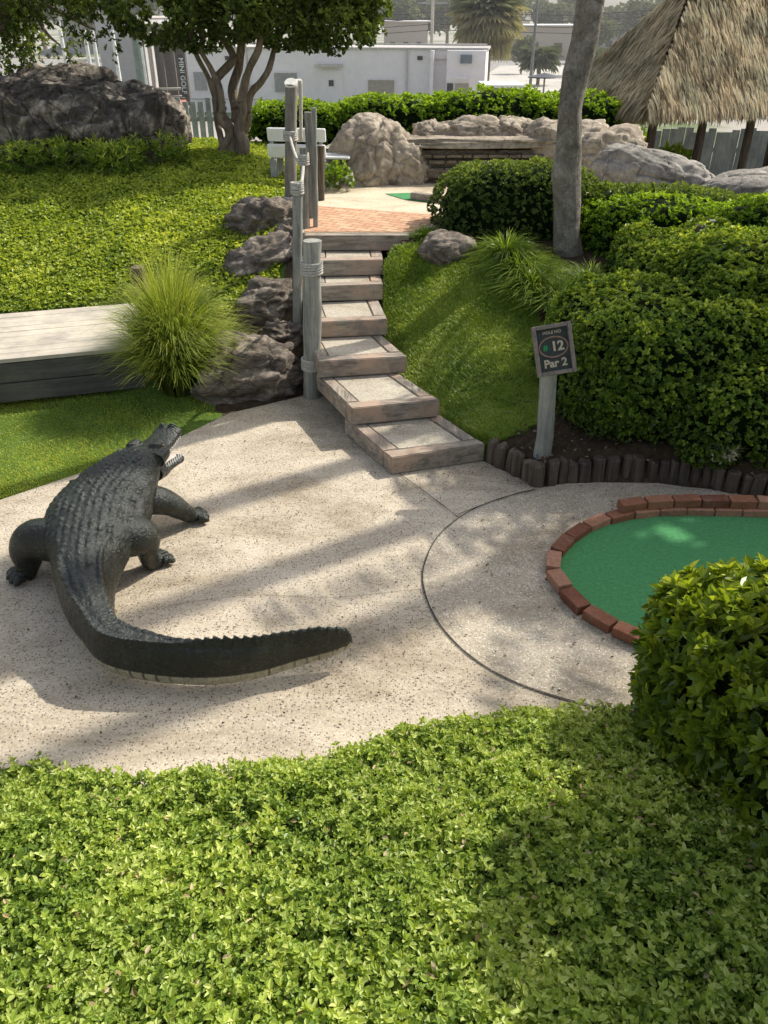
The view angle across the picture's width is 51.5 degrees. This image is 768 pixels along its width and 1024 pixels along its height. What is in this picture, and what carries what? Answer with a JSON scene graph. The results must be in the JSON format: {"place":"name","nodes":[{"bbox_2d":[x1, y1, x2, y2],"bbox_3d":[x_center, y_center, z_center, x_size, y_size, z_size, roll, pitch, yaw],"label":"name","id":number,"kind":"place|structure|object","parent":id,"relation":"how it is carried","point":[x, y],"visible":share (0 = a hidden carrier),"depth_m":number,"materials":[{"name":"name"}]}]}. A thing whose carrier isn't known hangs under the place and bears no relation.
{"place":"outdoors","nodes":[
{"label":"outdoors","id":0,"kind":"place"},
{"bbox_2d":[0,379,216,499],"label":"fine grass","id":1,"kind":"structure","parent":0,"point":[27,410],"depth_m":6.56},
{"bbox_2d":[0,60,565,75],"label":"road","id":2,"kind":"structure","parent":0,"point":[494,65],"depth_m":96.25,"materials":[{"name":"asphalt"}]},
{"bbox_2d":[0,393,682,788],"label":"patio","id":3,"kind":"structure","parent":0,"point":[370,543],"depth_m":4.58,"materials":[{"name":"concrete"}]},
{"bbox_2d":[6,423,352,684],"bbox_3d":[-1.380,0.266,4.573,1.364,0.546,2.371,-19,37,-28],"label":"alligator statue","id":4,"kind":"object","parent":3,"relation":"on","point":[91,532],"visible":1,"depth_m":4.33,"materials":[{"name":"grey paint"}]},
{"bbox_2d":[16,428,658,742],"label":"fallen leaves","id":5,"kind":"object","parent":3,"relation":"on","point":[351,586],"visible":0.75,"depth_m":4.75,"materials":[{"name":"brown plant"}]},
{"bbox_2d":[345,415,484,473],"bbox_3d":[0.223,-0.574,6.255,0.728,0.151,0.922,-16,35,-24],"label":"timber step","id":6,"kind":"object","parent":3,"relation":"on","point":[398,446],"visible":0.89,"depth_m":6.07,"materials":[{"name":"wood"}]},
{"bbox_2d":[316,373,439,424],"bbox_3d":[-0.067,-0.979,6.621,0.705,0.149,0.934,-14,34,-21],"label":"timber step","id":7,"kind":"object","parent":6,"relation":"on","point":[364,399],"visible":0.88,"depth_m":6.40,"materials":[{"name":"wood"}]},
{"bbox_2d":[313,335,406,377],"bbox_3d":[-0.262,-1.411,7.031,0.798,0.149,0.722,-5,32,-8],"label":"timber step","id":8,"kind":"object","parent":7,"relation":"on","point":[354,355],"visible":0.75,"depth_m":6.78,"materials":[{"name":"wood"}]},
{"bbox_2d":[321,300,386,336],"bbox_3d":[-0.344,-1.789,7.355,0.682,0.149,0.586,-4,32,-6],"label":"timber step","id":9,"kind":"object","parent":8,"relation":"on","point":[355,318],"visible":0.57,"depth_m":7.15,"materials":[{"name":"wood"}]},
{"bbox_2d":[423,484,740,712],"bbox_3d":[1.981,0.464,4.727,3.496,0.001,2.531,0,32,0],"label":"concrete pad","id":10,"kind":"object","parent":3,"relation":"on","point":[526,635],"visible":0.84,"depth_m":4.68,"materials":[{"name":"concrete"}]},
{"bbox_2d":[422,489,594,706],"bbox_3d":[0.695,0.407,4.810,0.933,0.001,2.174,0,32,0],"label":"pavement joint","id":11,"kind":"object","parent":10,"relation":"on","point":[451,637],"visible":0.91,"depth_m":4.47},
{"bbox_2d":[545,494,767,644],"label":"brick border","id":12,"kind":"object","parent":10,"relation":"on","point":[574,600],"visible":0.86,"depth_m":5.32,"materials":[{"name":"brick"}]},
{"bbox_2d":[560,515,767,628],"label":"putting green","id":13,"kind":"object","parent":10,"relation":"on","point":[615,570],"visible":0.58,"depth_m":5.03,"materials":[{"name":"carpet"}]},
{"bbox_2d":[44,0,654,20],"label":"sky","id":14,"kind":"structure","parent":0,"point":[607,3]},
{"bbox_2d":[0,149,767,1023],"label":"ground","id":15,"kind":"structure","parent":0,"point":[644,447],"depth_m":6.58,"materials":[{"name":"plant"}]},
{"bbox_2d":[0,136,48,174],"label":"fern shrub","id":16,"kind":"object","parent":15,"relation":"on","point":[12,155],"visible":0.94,"depth_m":10.15,"materials":[{"name":"green plant"}]},
{"bbox_2d":[0,75,92,169],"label":"boulder","id":17,"kind":"object","parent":15,"relation":"on","point":[27,109],"visible":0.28,"depth_m":10.25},
{"bbox_2d":[27,134,85,172],"bbox_3d":[-4.236,-4.622,10.321,0.791,0.495,0.590,0,32,0],"label":"fern shrub","id":18,"kind":"object","parent":15,"relation":"on","point":[61,156],"visible":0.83,"depth_m":10.21,"materials":[{"name":"green plant"}]},
{"bbox_2d":[9,61,118,84],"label":"boulder","id":19,"kind":"object","parent":15,"relation":"on","point":[80,72],"visible":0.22,"depth_m":10.73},
{"bbox_2d":[0,0,129,75],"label":"live oak","id":20,"kind":"object","parent":15,"relation":"on","point":[20,10],"visible":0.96,"depth_m":10.23,"materials":[{"name":"green plant"}]},
{"bbox_2d":[0,303,145,402],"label":"wooden walkway","id":21,"kind":"structure","parent":15,"relation":"on","point":[40,357],"depth_m":6.97,"materials":[{"name":"grey wood"}]},
{"bbox_2d":[52,133,95,166],"bbox_3d":[-3.988,-4.749,10.478,0.793,0.481,0.612,0,32,0],"label":"fern shrub","id":22,"kind":"object","parent":15,"relation":"on","point":[77,148],"visible":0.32,"depth_m":10.30,"materials":[{"name":"green plant"}]},
{"bbox_2d":[68,133,129,172],"bbox_3d":[-3.694,-4.633,10.307,0.814,0.494,0.606,0,32,0],"label":"fern shrub","id":23,"kind":"object","parent":15,"relation":"on","point":[82,153],"visible":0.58,"depth_m":10.20,"materials":[{"name":"green plant"}]},
{"bbox_2d":[86,139,146,177],"bbox_3d":[-3.406,-4.505,10.168,0.764,0.489,0.600,0,32,0],"label":"fern shrub","id":24,"kind":"object","parent":15,"relation":"on","point":[130,162],"visible":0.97,"depth_m":10.08,"materials":[{"name":"green plant"}]},
{"bbox_2d":[54,79,192,166],"bbox_3d":[-3.597,-5.108,11.003,1.778,1.533,1.642,0,32,0],"label":"boulder","id":25,"kind":"object","parent":15,"relation":"on","point":[115,109],"visible":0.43,"depth_m":10.30,"materials":[{"name":"stone"}]},
{"bbox_2d":[111,132,166,167],"bbox_3d":[-3.197,-4.702,10.382,0.739,0.479,0.603,0,32,0],"label":"fern shrub","id":26,"kind":"object","parent":15,"relation":"on","point":[143,146],"visible":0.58,"depth_m":10.25,"materials":[{"name":"green plant"}]},
{"bbox_2d":[131,15,147,84],"bbox_3d":[-6.414,-11.130,21.344,0.298,3.700,0.298,0,32,0],"label":"utility pole","id":27,"kind":"object","parent":15,"relation":"on","point":[140,67],"visible":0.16,"depth_m":20.84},
{"bbox_2d":[131,265,147,303],"bbox_3d":[-2.457,-2.230,8.073,0.146,0.502,0.145,0,32,0],"label":"rail post","id":28,"kind":"object","parent":15,"relation":"on","point":[135,268],"visible":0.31,"depth_m":7.95,"materials":[{"name":"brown wood"}]},
{"bbox_2d":[0,136,299,315],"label":"ivy slope","id":29,"kind":"structure","parent":15,"relation":"on","point":[240,178],"depth_m":9.08,"materials":[{"name":"green plant"}]},
{"bbox_2d":[139,128,192,167],"bbox_3d":[-2.866,-4.772,10.462,0.749,0.503,0.619,0,32,0],"label":"fern shrub","id":30,"kind":"object","parent":15,"relation":"on","point":[172,150],"visible":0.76,"depth_m":10.36,"materials":[{"name":"green plant"}]},
{"bbox_2d":[74,238,270,397],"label":"fountain grass","id":31,"kind":"object","parent":15,"relation":"on","point":[171,329],"depth_m":6.66,"materials":[{"name":"plant"}]},
{"bbox_2d":[174,98,214,138],"bbox_3d":[-3.954,-7.397,16.084,1.336,1.734,0.146,0,32,0],"label":"picket fence","id":32,"kind":"object","parent":15,"relation":"on","point":[201,118],"visible":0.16,"depth_m":15.75,"materials":[{"name":"white wood"}]},
{"bbox_2d":[191,304,256,380],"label":"fountain grass","id":33,"kind":"object","parent":15,"relation":"on","point":[228,326],"depth_m":7.27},
{"bbox_2d":[189,330,302,404],"bbox_3d":[-1.232,-1.184,7.187,1.054,0.852,0.751,0,32,0],"label":"rock","id":34,"kind":"object","parent":15,"relation":"on","point":[269,370],"visible":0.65,"depth_m":6.92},
{"bbox_2d":[99,0,393,155],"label":"crape myrtle","id":35,"kind":"object","parent":15,"relation":"on","point":[307,26],"visible":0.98,"depth_m":10.00,"materials":[{"name":"green plant"}]},
{"bbox_2d":[222,230,292,278],"bbox_3d":[-1.253,-2.603,8.369,0.877,0.647,0.774,0,32,0],"label":"rock","id":36,"kind":"object","parent":15,"relation":"on","point":[257,254],"visible":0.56,"depth_m":8.12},
{"bbox_2d":[224,196,291,235],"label":"rock","id":37,"kind":"object","parent":15,"relation":"on","point":[249,215],"visible":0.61,"depth_m":8.62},
{"bbox_2d":[235,275,302,325],"bbox_3d":[-1.139,-2.060,7.866,0.723,0.496,0.603,0,32,0],"label":"rock","id":38,"kind":"object","parent":15,"relation":"on","point":[260,294],"visible":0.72,"depth_m":7.67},
{"bbox_2d":[258,319,302,348],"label":"rock","id":39,"kind":"object","parent":15,"relation":"on","point":[279,331],"visible":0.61,"depth_m":7.49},
{"bbox_2d":[283,78,297,201],"bbox_3d":[-1.037,-3.969,8.835,0.239,1.478,0.172,0,32,0],"label":"rail post","id":40,"kind":"object","parent":15,"relation":"on","point":[291,129],"visible":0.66,"depth_m":8.67,"materials":[{"name":"grey wood"}]},
{"bbox_2d":[290,180,303,323],"bbox_3d":[-0.790,-2.285,7.350,0.182,1.460,0.133,0,32,0],"label":"rail post","id":41,"kind":"object","parent":15,"relation":"on","point":[297,190],"visible":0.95,"depth_m":7.21,"materials":[{"name":"grey wood"}]},
{"bbox_2d":[300,238,323,399],"bbox_3d":[-0.610,-1.582,6.813,0.238,1.444,0.195,0,32,0],"label":"rail post","id":42,"kind":"object","parent":15,"relation":"on","point":[311,267],"visible":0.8,"depth_m":6.68,"materials":[{"name":"grey wood"}]},
{"bbox_2d":[324,159,358,188],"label":"flowering plant","id":43,"kind":"object","parent":15,"relation":"on","point":[335,170],"visible":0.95,"depth_m":9.77,"materials":[{"name":"green plant"}]},
{"bbox_2d":[321,275,382,300],"bbox_3d":[-0.358,-2.210,7.749,0.681,0.150,0.572,-3,32,-5],"label":"timber step","id":44,"kind":"object","parent":15,"relation":"on","point":[352,288],"visible":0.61,"depth_m":7.53,"materials":[{"name":"wood"}]},
{"bbox_2d":[321,250,382,275],"bbox_3d":[-0.365,-2.530,7.976,0.692,0.149,0.672,-2,32,-3],"label":"timber step","id":45,"kind":"object","parent":15,"relation":"on","point":[348,262],"visible":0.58,"depth_m":7.72,"materials":[{"name":"wood"}]},
{"bbox_2d":[304,233,408,249],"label":"edge beam","id":46,"kind":"structure","parent":45,"relation":"on","point":[358,241],"depth_m":7.92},
{"bbox_2d":[326,112,411,186],"bbox_3d":[-0.103,-4.596,10.529,1.245,1.246,1.124,-16,35,-23],"label":"boulder","id":47,"kind":"object","parent":15,"relation":"on","point":[365,141],"visible":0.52,"depth_m":10.04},
{"bbox_2d":[0,699,767,1023],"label":"groundcover","id":48,"kind":"object","parent":15,"relation":"on","point":[201,951],"visible":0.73,"depth_m":2.56,"materials":[{"name":"green plant"}]},
{"bbox_2d":[0,717,760,1023],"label":"dead leaves","id":49,"kind":"object","parent":48,"relation":"on","point":[433,965],"visible":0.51,"depth_m":2.69,"materials":[{"name":"brown plant"}]},
{"bbox_2d":[0,697,767,1023],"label":"groundcover sprigs","id":50,"kind":"object","parent":48,"relation":"on","point":[276,899],"visible":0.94,"depth_m":2.61,"materials":[{"name":"green plant"}]},
{"bbox_2d":[387,140,430,185],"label":"boulder","id":51,"kind":"object","parent":15,"relation":"on","point":[411,167],"visible":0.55,"depth_m":10.10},
{"bbox_2d":[247,82,625,145],"bbox_3d":[0.789,-5.875,11.978,5.829,1.022,1.299,0,32,0],"label":"hedge","id":52,"kind":"object","parent":15,"relation":"on","point":[407,113],"visible":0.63,"depth_m":11.58,"materials":[{"name":"green plant"}]},
{"bbox_2d":[302,182,588,239],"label":"terrace","id":53,"kind":"structure","parent":15,"relation":"on","point":[367,198],"depth_m":9.42,"materials":[{"name":"concrete"}]},
{"bbox_2d":[298,147,309,228],"bbox_3d":[-0.786,-3.181,7.970,0.119,0.847,0.127,0,32,0],"label":"rail post","id":54,"kind":"object","parent":53,"relation":"on","point":[303,157],"visible":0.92,"depth_m":7.91,"materials":[{"name":"grey wood"}]},
{"bbox_2d":[266,127,349,186],"bbox_3d":[-0.921,-4.514,10.093,1.010,0.679,0.527,4,32,7],"label":"bench","id":55,"kind":"object","parent":53,"relation":"on","point":[276,153],"visible":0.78,"depth_m":9.87,"materials":[{"name":"white paint"}]},
{"bbox_2d":[304,112,312,217],"bbox_3d":[-0.757,-3.561,8.326,0.108,1.111,0.105,0,32,0],"label":"rail post","id":56,"kind":"object","parent":53,"relation":"on","point":[308,130],"visible":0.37,"depth_m":8.18,"materials":[{"name":"grey wood"}]},
{"bbox_2d":[311,108,317,226],"bbox_3d":[-0.687,-3.355,7.926,0.085,1.191,0.059,0,32,0],"label":"rail post","id":57,"kind":"object","parent":53,"relation":"on","point":[314,160],"visible":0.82,"depth_m":7.86,"materials":[{"name":"grey wood"}]},
{"bbox_2d":[317,145,324,200],"bbox_3d":[-0.736,-3.880,9.249,0.118,0.683,0.095,0,32,0],"label":"rail post","id":58,"kind":"object","parent":53,"relation":"on","point":[321,173],"visible":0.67,"depth_m":9.19,"materials":[{"name":"brown wood"}]},
{"bbox_2d":[304,206,440,231],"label":"brick paving","id":59,"kind":"structure","parent":53,"relation":"on","point":[335,219],"depth_m":8.44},
{"bbox_2d":[417,229,476,265],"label":"rock","id":60,"kind":"object","parent":15,"relation":"on","point":[438,247],"visible":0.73,"depth_m":7.58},
{"bbox_2d":[382,239,575,449],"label":"lawn grass","id":61,"kind":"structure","parent":15,"relation":"on","point":[451,325],"depth_m":7.03,"materials":[{"name":"plant"}]},
{"bbox_2d":[406,135,555,183],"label":"stone seat wall","id":62,"kind":"structure","parent":15,"relation":"on","point":[444,153],"depth_m":10.15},
{"bbox_2d":[412,118,448,135],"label":"boulder","id":63,"kind":"object","parent":62,"relation":"on","point":[429,127],"visible":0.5,"depth_m":10.34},
{"bbox_2d":[438,114,510,135],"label":"boulder","id":64,"kind":"object","parent":62,"relation":"on","point":[479,125],"visible":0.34,"depth_m":10.29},
{"bbox_2d":[498,115,533,135],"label":"boulder","id":65,"kind":"object","parent":62,"relation":"on","point":[514,125],"visible":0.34,"depth_m":10.32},
{"bbox_2d":[522,116,608,165],"bbox_3d":[2.362,-4.767,10.447,1.200,0.725,0.934,0,32,0],"label":"boulder","id":66,"kind":"object","parent":62,"relation":"on","point":[543,127],"visible":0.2,"depth_m":10.14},
{"bbox_2d":[458,228,561,266],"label":"lily turf","id":67,"kind":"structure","parent":15,"relation":"on","point":[513,243],"depth_m":7.54,"materials":[{"name":"green plant"}]},
{"bbox_2d":[465,242,572,284],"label":"lily turf","id":68,"kind":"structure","parent":15,"relation":"on","point":[508,264],"depth_m":7.34,"materials":[{"name":"green plant"}]},
{"bbox_2d":[479,256,572,302],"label":"lily turf","id":69,"kind":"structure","parent":15,"relation":"on","point":[534,282],"depth_m":7.15,"materials":[{"name":"green plant"}]},
{"bbox_2d":[507,272,574,312],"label":"lily turf","id":70,"kind":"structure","parent":15,"relation":"on","point":[545,299],"depth_m":7.01,"materials":[{"name":"green plant"}]},
{"bbox_2d":[531,321,576,459],"bbox_3d":[1.146,-0.792,5.600,0.315,1.121,0.230,0,32,0],"label":"hole sign","id":71,"kind":"object","parent":15,"relation":"on","point":[554,350],"visible":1,"depth_m":5.39,"materials":[{"name":"grey wood"}]},
{"bbox_2d":[532,257,609,295],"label":"lily turf","id":72,"kind":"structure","parent":15,"relation":"on","point":[578,270],"depth_m":7.20,"materials":[{"name":"green plant"}]},
{"bbox_2d":[551,0,604,256],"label":"palm tree","id":73,"kind":"object","parent":15,"relation":"on","point":[566,178],"visible":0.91,"depth_m":7.06,"materials":[{"name":"grey plant"}]},
{"bbox_2d":[426,155,764,241],"bbox_3d":[2.795,-3.032,8.078,4.737,1.046,1.058,3,32,5],"label":"hedge","id":74,"kind":"object","parent":15,"relation":"on","point":[494,200],"visible":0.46,"depth_m":7.86,"materials":[{"name":"green plant"}]},
{"bbox_2d":[581,123,647,184],"bbox_3d":[2.829,-4.604,10.333,1.118,0.787,0.888,-10,33,-15],"label":"boulder","id":75,"kind":"object","parent":15,"relation":"on","point":[594,144],"visible":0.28,"depth_m":9.98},
{"bbox_2d":[485,438,767,497],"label":"log edging","id":76,"kind":"object","parent":15,"relation":"on","point":[561,470],"visible":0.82,"depth_m":5.77,"materials":[{"name":"brown wood"}]},
{"bbox_2d":[509,396,766,971],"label":"leaf litter","id":77,"kind":"object","parent":15,"relation":"on","point":[613,439],"visible":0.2,"depth_m":5.85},
{"bbox_2d":[526,214,767,445],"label":"hedge","id":78,"kind":"object","parent":15,"relation":"on","point":[660,322],"visible":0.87,"depth_m":5.68,"materials":[{"name":"green plant"}]},
{"bbox_2d":[581,143,714,189],"bbox_3d":[3.331,-4.215,10.217,1.974,0.946,1.039,8,33,13],"label":"boulder","id":79,"kind":"object","parent":15,"relation":"on","point":[628,163],"visible":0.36,"depth_m":9.79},
{"bbox_2d":[553,0,767,169],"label":"thatched hut","id":80,"kind":"object","parent":15,"relation":"on","point":[702,62],"visible":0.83,"depth_m":11.58,"materials":[{"name":"plant"}]},
{"bbox_2d":[580,190,767,258],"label":"hedge","id":81,"kind":"object","parent":15,"relation":"on","point":[609,218],"visible":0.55,"depth_m":7.43,"materials":[{"name":"green plant"}]},
{"bbox_2d":[660,140,692,159],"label":"banana shrub","id":82,"kind":"object","parent":15,"relation":"on","point":[679,150],"visible":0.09,"depth_m":12.48,"materials":[{"name":"green plant"}]},
{"bbox_2d":[627,552,767,815],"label":"hedge","id":83,"kind":"object","parent":15,"relation":"on","point":[702,656],"visible":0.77,"depth_m":3.16,"materials":[{"name":"green plant"}]},
{"bbox_2d":[643,127,767,175],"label":"picket fence","id":84,"kind":"object","parent":15,"relation":"on","point":[725,149],"visible":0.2,"depth_m":15.55,"materials":[{"name":"grey wood"}]},
{"bbox_2d":[669,350,767,469],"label":"hedge","id":85,"kind":"object","parent":15,"relation":"on","point":[729,410],"visible":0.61,"depth_m":5.48,"materials":[{"name":"green plant"}]},
{"bbox_2d":[700,657,767,875],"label":"hedge","id":86,"kind":"object","parent":15,"relation":"on","point":[755,766],"visible":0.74,"depth_m":2.77,"materials":[{"name":"green plant"}]},
{"bbox_2d":[700,166,767,195],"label":"boulder","id":87,"kind":"object","parent":15,"relation":"on","point":[741,181],"visible":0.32,"depth_m":9.37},
{"bbox_2d":[0,21,767,167],"bbox_3d":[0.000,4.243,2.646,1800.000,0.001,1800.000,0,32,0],"label":"terrain","id":88,"kind":"structure","parent":0,"point":[722,127],"depth_m":105.54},
{"bbox_2d":[59,19,99,53],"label":"building","id":89,"kind":"structure","parent":88,"relation":"on","point":[82,50],"depth_m":120.46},
{"bbox_2d":[95,16,167,86],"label":"white building","id":90,"kind":"structure","parent":88,"relation":"on","point":[127,64],"depth_m":53.96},
{"bbox_2d":[112,0,161,15],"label":"shade tree","id":91,"kind":"object","parent":88,"relation":"on","point":[136,9],"visible":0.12,"depth_m":100.29,"materials":[{"name":"green plant"}]},
{"bbox_2d":[146,24,195,104],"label":"pavilion","id":92,"kind":"structure","parent":88,"relation":"on","point":[167,68],"depth_m":51.15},
{"bbox_2d":[177,54,187,96],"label":"vertical sign","id":93,"kind":"object","parent":92,"relation":"attached to","point":[182,75],"visible":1,"depth_m":48.33,"materials":[{"name":"white paint"}]},
{"bbox_2d":[186,43,490,111],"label":"block building","id":94,"kind":"structure","parent":88,"relation":"on","point":[401,68],"depth_m":46.08,"materials":[{"name":"paint"}]},
{"bbox_2d":[321,70,342,107],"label":"door","id":95,"kind":"structure","parent":94,"relation":"in","point":[334,93],"depth_m":46.57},
{"bbox_2d":[378,0,425,26],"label":"shade tree","id":96,"kind":"object","parent":88,"relation":"on","point":[405,7],"visible":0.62,"depth_m":106.90,"materials":[{"name":"green plant"}]},
{"bbox_2d":[384,20,430,42],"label":"building","id":97,"kind":"structure","parent":88,"relation":"on","point":[420,35],"depth_m":98.58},
{"bbox_2d":[418,0,447,42],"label":"utility pole","id":98,"kind":"object","parent":88,"relation":"on","point":[432,2],"visible":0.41,"depth_m":59.30,"materials":[{"name":"grey wood"}]},
{"bbox_2d":[421,0,457,43],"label":"shade tree","id":99,"kind":"object","parent":88,"relation":"on","point":[438,9],"visible":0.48,"depth_m":118.28,"materials":[{"name":"green plant"}]},
{"bbox_2d":[445,0,531,80],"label":"sabal palm","id":100,"kind":"object","parent":88,"relation":"on","point":[496,25],"visible":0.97,"depth_m":48.28,"materials":[{"name":"green plant"}]},
{"bbox_2d":[478,81,525,90],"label":"car","id":101,"kind":"object","parent":88,"relation":"on","point":[505,84],"visible":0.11,"depth_m":41.18,"materials":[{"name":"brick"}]},
{"bbox_2d":[510,35,538,73],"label":"shade tree","id":102,"kind":"object","parent":88,"relation":"on","point":[528,40],"visible":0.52,"depth_m":77.41,"materials":[{"name":"green plant"}]},
{"bbox_2d":[529,0,538,88],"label":"street lamp","id":103,"kind":"object","parent":88,"relation":"on","point":[534,41],"visible":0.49,"depth_m":53.38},
{"bbox_2d":[510,24,572,59],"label":"building","id":104,"kind":"structure","parent":88,"relation":"on","point":[548,36],"depth_m":103.13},
{"bbox_2d":[524,0,574,23],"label":"shade tree","id":105,"kind":"object","parent":88,"relation":"on","point":[546,10],"visible":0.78,"depth_m":117.23,"materials":[{"name":"green plant"}]},
{"bbox_2d":[598,16,622,46],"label":"shade tree","id":106,"kind":"object","parent":88,"relation":"on","point":[603,37],"visible":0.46,"depth_m":92.96,"materials":[{"name":"green plant"}]},
{"bbox_2d":[602,2,637,41],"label":"shade tree","id":107,"kind":"object","parent":88,"relation":"on","point":[611,10],"visible":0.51,"depth_m":126.27,"materials":[{"name":"green plant"}]},
{"bbox_2d":[621,0,660,31],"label":"shade tree","id":108,"kind":"object","parent":88,"relation":"on","point":[646,6],"visible":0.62,"depth_m":108.96,"materials":[{"name":"green plant"}]},
{"bbox_2d":[489,65,563,96],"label":"parking lot","id":109,"kind":"structure","parent":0,"point":[505,73],"depth_m":74.39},
{"bbox_2d":[517,44,563,84],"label":"palm","id":110,"kind":"object","parent":109,"relation":"on","point":[546,59],"visible":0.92,"depth_m":64.56,"materials":[{"name":"green plant"}]},
{"bbox_3d":[-0.950,-4.583,8.513,0.127,0.074,0.216,0,32,0],"label":"rope","id":111,"kind":"object","parent":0,"visible":0},
{"bbox_2d":[299,81,302,140],"bbox_3d":[-0.915,-4.409,8.771,0.039,0.604,0.096,-18,36,-26],"label":"rope","id":112,"kind":"object","parent":111,"relation":"hanging from","point":[300,115],"visible":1,"depth_m":8.77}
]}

